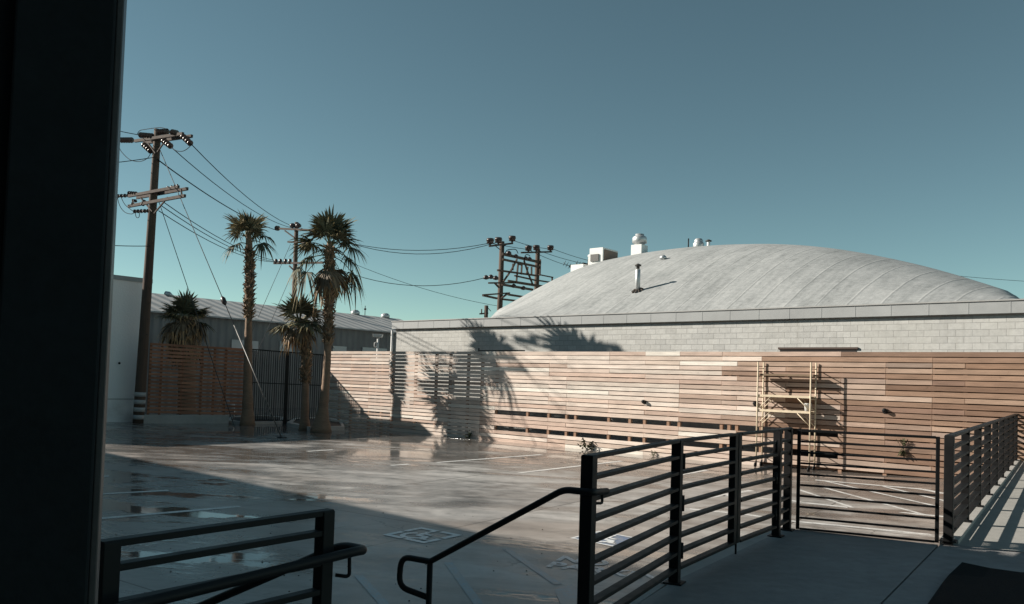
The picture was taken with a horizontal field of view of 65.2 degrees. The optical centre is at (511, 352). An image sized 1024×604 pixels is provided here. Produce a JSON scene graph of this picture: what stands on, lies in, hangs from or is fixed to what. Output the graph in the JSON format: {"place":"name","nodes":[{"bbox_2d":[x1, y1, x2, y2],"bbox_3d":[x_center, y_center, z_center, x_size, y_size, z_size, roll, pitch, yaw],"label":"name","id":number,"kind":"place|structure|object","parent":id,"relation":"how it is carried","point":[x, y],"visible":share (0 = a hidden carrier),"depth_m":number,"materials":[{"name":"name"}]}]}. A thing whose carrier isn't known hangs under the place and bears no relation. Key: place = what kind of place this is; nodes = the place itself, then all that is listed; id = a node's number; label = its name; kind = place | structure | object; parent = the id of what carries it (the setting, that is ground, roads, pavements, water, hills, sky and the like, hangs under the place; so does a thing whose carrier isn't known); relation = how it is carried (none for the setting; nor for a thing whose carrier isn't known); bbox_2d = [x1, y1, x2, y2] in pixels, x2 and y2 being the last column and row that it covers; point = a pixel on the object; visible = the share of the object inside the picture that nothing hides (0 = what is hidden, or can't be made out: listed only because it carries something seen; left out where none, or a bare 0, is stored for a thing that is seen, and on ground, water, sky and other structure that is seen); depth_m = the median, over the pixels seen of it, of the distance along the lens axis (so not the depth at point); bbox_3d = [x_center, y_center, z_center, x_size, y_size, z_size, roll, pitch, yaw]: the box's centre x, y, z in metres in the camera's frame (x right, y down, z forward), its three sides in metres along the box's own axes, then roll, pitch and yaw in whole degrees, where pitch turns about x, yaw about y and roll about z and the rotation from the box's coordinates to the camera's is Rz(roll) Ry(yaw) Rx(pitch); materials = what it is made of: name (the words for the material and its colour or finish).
{"place":"outdoors","nodes":[
{"label":"outdoors","id":0,"kind":"place"},
{"bbox_2d":[101,407,972,603],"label":"parking lot","id":1,"kind":"structure","parent":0,"point":[349,475],"depth_m":14.11,"materials":[{"name":"concrete"}]},
{"bbox_2d":[117,127,192,423],"bbox_3d":[-14.649,-3.073,32.332,6.280,12.293,0.593,0,-3,40],"label":"utility pole","id":2,"kind":"object","parent":1,"relation":"on","point":[157,138],"visible":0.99,"depth_m":32.25,"materials":[{"name":"brown wood"}]},
{"bbox_2d":[119,157,154,162],"bbox_3d":[-15.413,-7.467,31.250,2.859,0.966,0.029,4,-3,-44],"label":"power line","id":3,"kind":"object","parent":2,"relation":"attached to","point":[137,159],"visible":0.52,"depth_m":31.77,"materials":[{"name":"metal"}]},
{"bbox_2d":[159,202,235,428],"bbox_3d":[-12.591,-1.656,31.825,4.376,9.159,0.026,1,-2,20],"label":"guy wire","id":4,"kind":"object","parent":2,"relation":"attached to","point":[197,315],"visible":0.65,"depth_m":31.76,"materials":[{"name":"metal"}]},
{"bbox_2d":[162,206,276,261],"bbox_3d":[-15.811,-6.356,46.446,0.033,2.023,29.600,2,-2,-7],"label":"power line","id":5,"kind":"object","parent":2,"relation":"hanging from","point":[204,233],"visible":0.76,"depth_m":37.74,"materials":[{"name":"rubber"}]},
{"bbox_2d":[158,146,286,437],"bbox_3d":[-11.087,-2.810,29.905,8.723,11.452,0.222,0,-2,36],"label":"guy wire","id":6,"kind":"object","parent":2,"relation":"attached to","point":[223,300],"visible":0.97,"depth_m":29.12,"materials":[{"name":"metal"}]},
{"bbox_2d":[165,203,282,261],"bbox_3d":[-15.496,-6.398,46.185,0.033,1.842,29.212,2,-2,-7],"label":"power line","id":7,"kind":"object","parent":2,"relation":"hanging from","point":[213,234],"visible":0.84,"depth_m":38.42,"materials":[{"name":"metal"}]},
{"bbox_2d":[174,150,290,227],"bbox_3d":[-14.963,-8.704,45.878,0.033,2.261,29.025,2,-2,-6],"label":"power line","id":8,"kind":"object","parent":2,"relation":"hanging from","point":[222,189],"visible":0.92,"depth_m":38.71,"materials":[{"name":"metal"}]},
{"bbox_2d":[192,145,296,227],"bbox_3d":[-14.093,-8.600,45.143,0.033,2.319,29.615,2,-2,-7],"label":"power line","id":9,"kind":"object","parent":2,"relation":"attached to","point":[238,189],"visible":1,"depth_m":38.37,"materials":[{"name":"rubber"}]},
{"bbox_2d":[153,289,214,414],"bbox_3d":[-15.321,0.026,37.573,2.900,6.119,2.773,2,-2,0],"label":"fan palm","id":10,"kind":"object","parent":1,"relation":"on","point":[185,329],"visible":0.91,"depth_m":37.17,"materials":[{"name":"green plant"}]},
{"bbox_2d":[144,414,228,423],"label":"wall","id":11,"kind":"structure","parent":1,"relation":"on","point":[183,418],"depth_m":33.02,"materials":[{"name":"concrete"}]},
{"bbox_2d":[147,343,243,414],"bbox_3d":[-13.158,1.330,33.551,3.840,3.268,0.115,3,-2,-29],"label":"slat fence","id":12,"kind":"object","parent":11,"relation":"on","point":[181,386],"visible":0.93,"depth_m":33.43,"materials":[{"name":"brown wood"}]},
{"bbox_2d":[225,400,234,418],"bbox_3d":[-12.804,2.607,36.162,0.610,0.920,0.390,0,-3,39],"label":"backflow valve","id":13,"kind":"object","parent":1,"relation":"on","point":[233,416],"visible":0.44,"depth_m":36.02,"materials":[{"name":"metal"}]},
{"bbox_2d":[221,210,275,424],"bbox_3d":[-11.088,-1.499,33.458,2.511,9.141,2.083,2,-2,0],"label":"fan palm","id":14,"kind":"object","parent":1,"relation":"on","point":[250,225],"visible":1,"depth_m":33.35,"materials":[{"name":"plant"}]},
{"bbox_2d":[229,415,282,423],"bbox_3d":[-11.568,3.042,36.312,2.427,0.340,5.795,2,-2,-15],"label":"planter","id":15,"kind":"object","parent":1,"relation":"on","point":[236,419],"visible":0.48,"depth_m":34.61,"materials":[{"name":"concrete"}]},
{"bbox_2d":[252,349,287,422],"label":"picket gate","id":16,"kind":"structure","parent":1,"relation":"on","point":[276,383],"depth_m":34.95,"materials":[{"name":"black metal"}]},
{"bbox_2d":[267,293,323,430],"bbox_3d":[-8.427,0.312,31.461,2.501,5.550,2.732,2,-2,0],"label":"fan palm","id":17,"kind":"object","parent":1,"relation":"on","point":[303,336],"visible":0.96,"depth_m":31.11,"materials":[{"name":"green plant"}]},
{"bbox_2d":[273,222,323,300],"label":"utility pole","id":18,"kind":"object","parent":1,"relation":"on","point":[295,262],"visible":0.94,"depth_m":60.14,"materials":[{"name":"brown wood"}]},
{"bbox_2d":[158,210,269,261],"bbox_3d":[-16.115,-6.287,46.697,0.033,2.248,29.899,2,-2,-8],"label":"power line","id":19,"kind":"object","parent":18,"relation":"attached to","point":[201,236],"visible":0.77,"depth_m":37.89,"materials":[{"name":"rubber"}]},
{"bbox_2d":[156,158,277,230],"bbox_3d":[-16.152,-8.565,46.868,0.047,2.542,29.569,2,-2,-7],"label":"power line","id":20,"kind":"object","parent":18,"relation":"attached to","point":[202,191],"visible":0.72,"depth_m":38.67,"materials":[{"name":"rubber"}]},
{"bbox_2d":[216,244,290,411],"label":"guy wire","id":21,"kind":"object","parent":18,"relation":"attached to","point":[260,312],"visible":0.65,"depth_m":51.76,"materials":[{"name":"metal"}]},
{"bbox_2d":[252,272,292,364],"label":"guy wire","id":22,"kind":"object","parent":18,"relation":"attached to","point":[272,318],"visible":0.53,"depth_m":49.50,"materials":[{"name":"metal"}]},
{"bbox_2d":[301,228,486,250],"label":"power line","id":23,"kind":"object","parent":18,"relation":"attached to","point":[415,250],"visible":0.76,"depth_m":56.16,"materials":[{"name":"rubber"}]},
{"bbox_2d":[321,261,482,285],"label":"power line","id":24,"kind":"object","parent":18,"relation":"attached to","point":[419,285],"visible":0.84,"depth_m":55.27,"materials":[{"name":"metal"}]},
{"bbox_2d":[336,256,495,305],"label":"power line","id":25,"kind":"object","parent":18,"relation":"attached to","point":[416,286],"visible":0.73,"depth_m":60.67,"materials":[{"name":"metal"}]},
{"bbox_2d":[361,244,488,253],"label":"power line","id":26,"kind":"object","parent":18,"relation":"attached to","point":[431,253],"visible":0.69,"depth_m":56.38,"materials":[{"name":"rubber"}]},
{"bbox_2d":[285,352,323,422],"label":"picket gate","id":27,"kind":"structure","parent":1,"relation":"on","point":[291,384],"depth_m":35.50,"materials":[{"name":"black metal"}]},
{"bbox_2d":[287,417,343,430],"bbox_3d":[-8.477,3.073,34.456,2.286,0.340,7.618,2,-2,-14],"label":"planter","id":28,"kind":"object","parent":1,"relation":"on","point":[335,426],"visible":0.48,"depth_m":32.72,"materials":[{"name":"concrete"}]},
{"bbox_2d":[288,204,366,432],"bbox_3d":[-7.185,-1.300,30.724,2.972,8.795,2.792,3,-2,-34],"label":"fan palm","id":29,"kind":"object","parent":1,"relation":"on","point":[329,280],"visible":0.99,"depth_m":30.48,"materials":[{"name":"green plant"}]},
{"bbox_2d":[373,334,382,426],"bbox_3d":[-5.715,1.220,33.675,0.416,3.959,0.237,2,-2,0],"label":"security light","id":30,"kind":"object","parent":1,"relation":"on","point":[378,336],"visible":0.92,"depth_m":33.64,"materials":[{"name":"white paint"}]},
{"bbox_2d":[383,527,459,542],"bbox_3d":[-1.247,2.546,11.167,0.834,0.003,0.798,0,-3,38],"label":"pavement symbol","id":31,"kind":"object","parent":1,"relation":"on","point":[403,535],"visible":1,"depth_m":11.11,"materials":[{"name":"white paint"}]},
{"bbox_2d":[354,548,576,603],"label":"aisle markings","id":32,"kind":"object","parent":1,"relation":"on","point":[567,594],"visible":0.94,"depth_m":8.46,"materials":[{"name":"white paint"}]},
{"bbox_2d":[482,236,553,309],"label":"pole frame","id":33,"kind":"object","parent":1,"relation":"on","point":[500,284],"visible":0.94,"depth_m":57.11,"materials":[{"name":"brown wood"}]},
{"bbox_2d":[102,450,942,534],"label":"parking markings","id":34,"kind":"object","parent":1,"relation":"on","point":[917,513],"visible":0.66,"depth_m":15.28,"materials":[{"name":"white paint"}]},
{"bbox_2d":[578,438,594,449],"bbox_3d":[2.447,2.990,26.098,0.645,0.398,0.486,2,-2,0],"label":"weed","id":35,"kind":"object","parent":1,"relation":"on","point":[584,444],"visible":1,"depth_m":26.11,"materials":[{"name":"green plant"}]},
{"bbox_2d":[571,531,629,545],"bbox_3d":[1.342,2.629,11.302,0.820,0.003,0.770,0,-3,42],"label":"pavement symbol","id":36,"kind":"object","parent":1,"relation":"on","point":[609,541],"visible":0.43,"depth_m":11.22,"materials":[{"name":"white paint"}]},
{"bbox_2d":[545,555,658,577],"bbox_3d":[1.291,2.569,9.496,1.661,0.001,0.690,1,-2,22],"label":"pavement lettering","id":37,"kind":"object","parent":1,"relation":"on","point":[553,563],"visible":0.49,"depth_m":9.57,"materials":[{"name":"paint"}]},
{"bbox_2d":[328,351,1023,478],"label":"timber fence","id":38,"kind":"object","parent":1,"relation":"on","point":[941,395],"visible":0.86,"depth_m":23.66,"materials":[{"name":"brown wood"}]},
{"bbox_2d":[478,348,524,350],"bbox_3d":[-0.397,-0.036,28.912,2.215,0.224,0.044,0,-3,40],"label":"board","id":39,"kind":"object","parent":38,"relation":"attached to","point":[500,350],"visible":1,"depth_m":28.91,"materials":[{"name":"brown wood"}]},
{"bbox_2d":[896,439,907,456],"bbox_3d":[9.774,2.394,20.043,0.281,0.479,0.174,0,-2,36],"label":"weed","id":40,"kind":"object","parent":38,"relation":"attached to","point":[902,441],"visible":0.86,"depth_m":20.02,"materials":[{"name":"green plant"}]},
{"bbox_2d":[612,530,781,603],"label":"kerb","id":41,"kind":"structure","parent":1,"relation":"on","point":[696,566],"depth_m":6.95,"materials":[{"name":"concrete"}]},
{"bbox_2d":[754,362,818,471],"bbox_3d":[7.471,1.726,21.777,1.610,2.904,0.520,0,-3,40],"label":"scaffold","id":42,"kind":"object","parent":1,"relation":"on","point":[763,395],"visible":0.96,"depth_m":21.63,"materials":[{"name":"yellow metal"}]},
{"bbox_2d":[804,403,811,410],"bbox_3d":[7.906,1.479,21.386,0.195,0.220,0.200,2,-2,0],"label":"paint bucket","id":43,"kind":"object","parent":42,"relation":"on","point":[807,405],"visible":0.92,"depth_m":21.32,"materials":[{"name":"white paint"}]},
{"bbox_2d":[114,0,1023,320],"label":"sky","id":44,"kind":"structure","parent":0,"point":[893,129],"materials":[{"name":"blue"}]},
{"bbox_2d":[639,529,1023,603],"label":"walkway","id":45,"kind":"structure","parent":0,"point":[796,566],"depth_m":6.62,"materials":[{"name":"concrete"}]},
{"bbox_2d":[0,0,126,603],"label":"steel column","id":46,"kind":"structure","parent":45,"relation":"on","point":[61,74],"depth_m":1.22,"materials":[{"name":"black metal"}]},
{"bbox_2d":[98,508,334,603],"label":"railing","id":47,"kind":"object","parent":45,"relation":"on","point":[112,565],"visible":0.82,"depth_m":3.01,"materials":[{"name":"black metal"}]},
{"bbox_2d":[116,542,366,603],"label":"handrail","id":48,"kind":"object","parent":47,"relation":"attached to","point":[242,583],"visible":0.98,"depth_m":3.05,"materials":[{"name":"black metal"}]},
{"bbox_2d":[577,439,685,603],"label":"railing","id":49,"kind":"object","parent":45,"relation":"on","point":[588,557],"visible":1,"depth_m":5.14,"materials":[{"name":"black metal"}]},
{"bbox_2d":[397,487,609,603],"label":"handrail","id":50,"kind":"object","parent":49,"relation":"attached to","point":[429,562],"visible":1,"depth_m":4.92,"materials":[{"name":"black metal"}]},
{"bbox_2d":[680,433,741,568],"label":"railing gate","id":51,"kind":"structure","parent":45,"relation":"on","point":[731,504],"depth_m":6.74,"materials":[{"name":"black metal"}]},
{"bbox_2d":[767,427,794,537],"bbox_3d":[2.819,1.336,8.336,0.142,1.088,0.604,1,-2,32],"label":"railing","id":52,"kind":"object","parent":45,"relation":"on","point":[786,488],"visible":0.91,"depth_m":8.32,"materials":[{"name":"black metal"}]},
{"bbox_2d":[736,429,778,542],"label":"railing gate","id":53,"kind":"structure","parent":52,"relation":"attached to","point":[740,512],"depth_m":7.56,"materials":[{"name":"black metal"}]},
{"bbox_2d":[796,429,939,542],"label":"walkway gate","id":54,"kind":"structure","parent":45,"relation":"on","point":[936,483],"depth_m":8.25,"materials":[{"name":"black metal"}]},
{"bbox_2d":[928,562,1023,603],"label":"rubber mat","id":55,"kind":"object","parent":45,"relation":"on","point":[965,583],"visible":1,"depth_m":6.19,"materials":[{"name":"black rubber"}]},
{"bbox_2d":[954,461,1023,552],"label":"path","id":56,"kind":"structure","parent":0,"point":[998,524],"depth_m":9.50,"materials":[{"name":"concrete"}]},
{"bbox_2d":[940,459,1019,544],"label":"kerb","id":57,"kind":"structure","parent":56,"relation":"on","point":[963,529],"depth_m":10.13,"materials":[{"name":"concrete"}]},
{"bbox_2d":[939,414,1018,545],"bbox_3d":[8.334,1.694,13.704,0.150,1.089,14.100,0,-2,35],"label":"railing","id":58,"kind":"object","parent":57,"relation":"on","point":[1004,429],"visible":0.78,"depth_m":10.00,"materials":[{"name":"black metal"}]},
{"label":"ground","id":59,"kind":"structure","parent":0,"visible":0},
{"bbox_2d":[107,275,152,421],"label":"white building","id":60,"kind":"structure","parent":59,"relation":"on","point":[126,305],"depth_m":32.74,"materials":[{"name":"paint"}]},
{"bbox_2d":[145,293,403,408],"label":"grey warehouse","id":61,"kind":"structure","parent":59,"relation":"on","point":[353,331],"depth_m":50.29,"materials":[{"name":"metal"}]},
{"bbox_2d":[164,291,173,296],"bbox_3d":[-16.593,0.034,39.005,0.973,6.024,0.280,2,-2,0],"label":"roof vent","id":62,"kind":"object","parent":61,"relation":"on","point":[168,294],"visible":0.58,"depth_m":39.02,"materials":[{"name":"metal"}]},
{"bbox_2d":[231,339,243,347],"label":"window","id":63,"kind":"structure","parent":61,"relation":"in","point":[235,343],"depth_m":48.18,"materials":[{"name":"grey glass"}]},
{"bbox_2d":[252,341,257,350],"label":"window","id":64,"kind":"structure","parent":61,"relation":"in","point":[254,343],"depth_m":49.12,"materials":[{"name":"grey glass"}]},
{"bbox_2d":[279,341,291,351],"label":"window","id":65,"kind":"structure","parent":61,"relation":"in","point":[280,347],"depth_m":50.59,"materials":[{"name":"grey glass"}]},
{"bbox_2d":[332,346,346,354],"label":"window","id":66,"kind":"structure","parent":61,"relation":"in","point":[336,348],"depth_m":54.01,"materials":[{"name":"grey glass"}]},
{"bbox_2d":[362,347,386,354],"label":"window","id":67,"kind":"structure","parent":61,"relation":"in","point":[363,348],"depth_m":56.17,"materials":[{"name":"grey glass"}]},
{"bbox_2d":[479,305,490,317],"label":"roof vent","id":68,"kind":"object","parent":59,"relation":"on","point":[486,308],"visible":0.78,"depth_m":70.05,"materials":[{"name":"metal"}]},
{"bbox_2d":[388,244,1023,458],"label":"vaulted building","id":69,"kind":"structure","parent":59,"relation":"on","point":[758,298],"depth_m":27.12,"materials":[{"name":"concrete"}]},
{"bbox_2d":[571,264,587,270],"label":"roof curb","id":70,"kind":"structure","parent":69,"relation":"on","point":[575,267],"depth_m":41.31,"materials":[{"name":"white paint"}]},
{"bbox_2d":[588,247,617,264],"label":"air handler","id":71,"kind":"object","parent":69,"relation":"on","point":[596,255],"visible":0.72,"depth_m":40.67,"materials":[{"name":"white paint"}]},
{"bbox_2d":[631,263,642,292],"bbox_3d":[4.729,-2.769,30.104,0.446,1.153,0.450,2,-2,0],"label":"flue pipe","id":72,"kind":"object","parent":69,"relation":"on","point":[638,288],"visible":0.98,"depth_m":30.03,"materials":[{"name":"metal"}]},
{"bbox_2d":[631,233,647,254],"bbox_3d":[6.288,-5.161,39.480,0.714,1.390,0.714,1,-2,27],"label":"exhaust fan","id":73,"kind":"object","parent":69,"relation":"on","point":[639,242],"visible":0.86,"depth_m":39.24,"materials":[{"name":"white paint"}]},
{"bbox_2d":[659,255,666,259],"bbox_3d":[6.412,-3.996,33.953,0.316,0.270,0.324,2,-2,0],"label":"roof cap vent","id":74,"kind":"object","parent":69,"relation":"on","point":[663,257],"visible":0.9,"depth_m":33.84,"materials":[{"name":"metal"}]},
{"bbox_2d":[693,238,703,246],"bbox_3d":[8.784,-5.066,37.654,0.501,0.574,0.509,2,-2,0],"label":"squat vent","id":75,"kind":"object","parent":69,"relation":"on","point":[698,242],"visible":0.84,"depth_m":37.48,"materials":[{"name":"metal"}]},
{"bbox_2d":[778,349,855,458],"bbox_3d":[8.943,1.542,23.528,2.219,3.317,0.020,0,-3,40],"label":"shutter door","id":76,"kind":"structure","parent":69,"relation":"in","point":[781,350],"depth_m":23.47,"materials":[{"name":"grey metal"}]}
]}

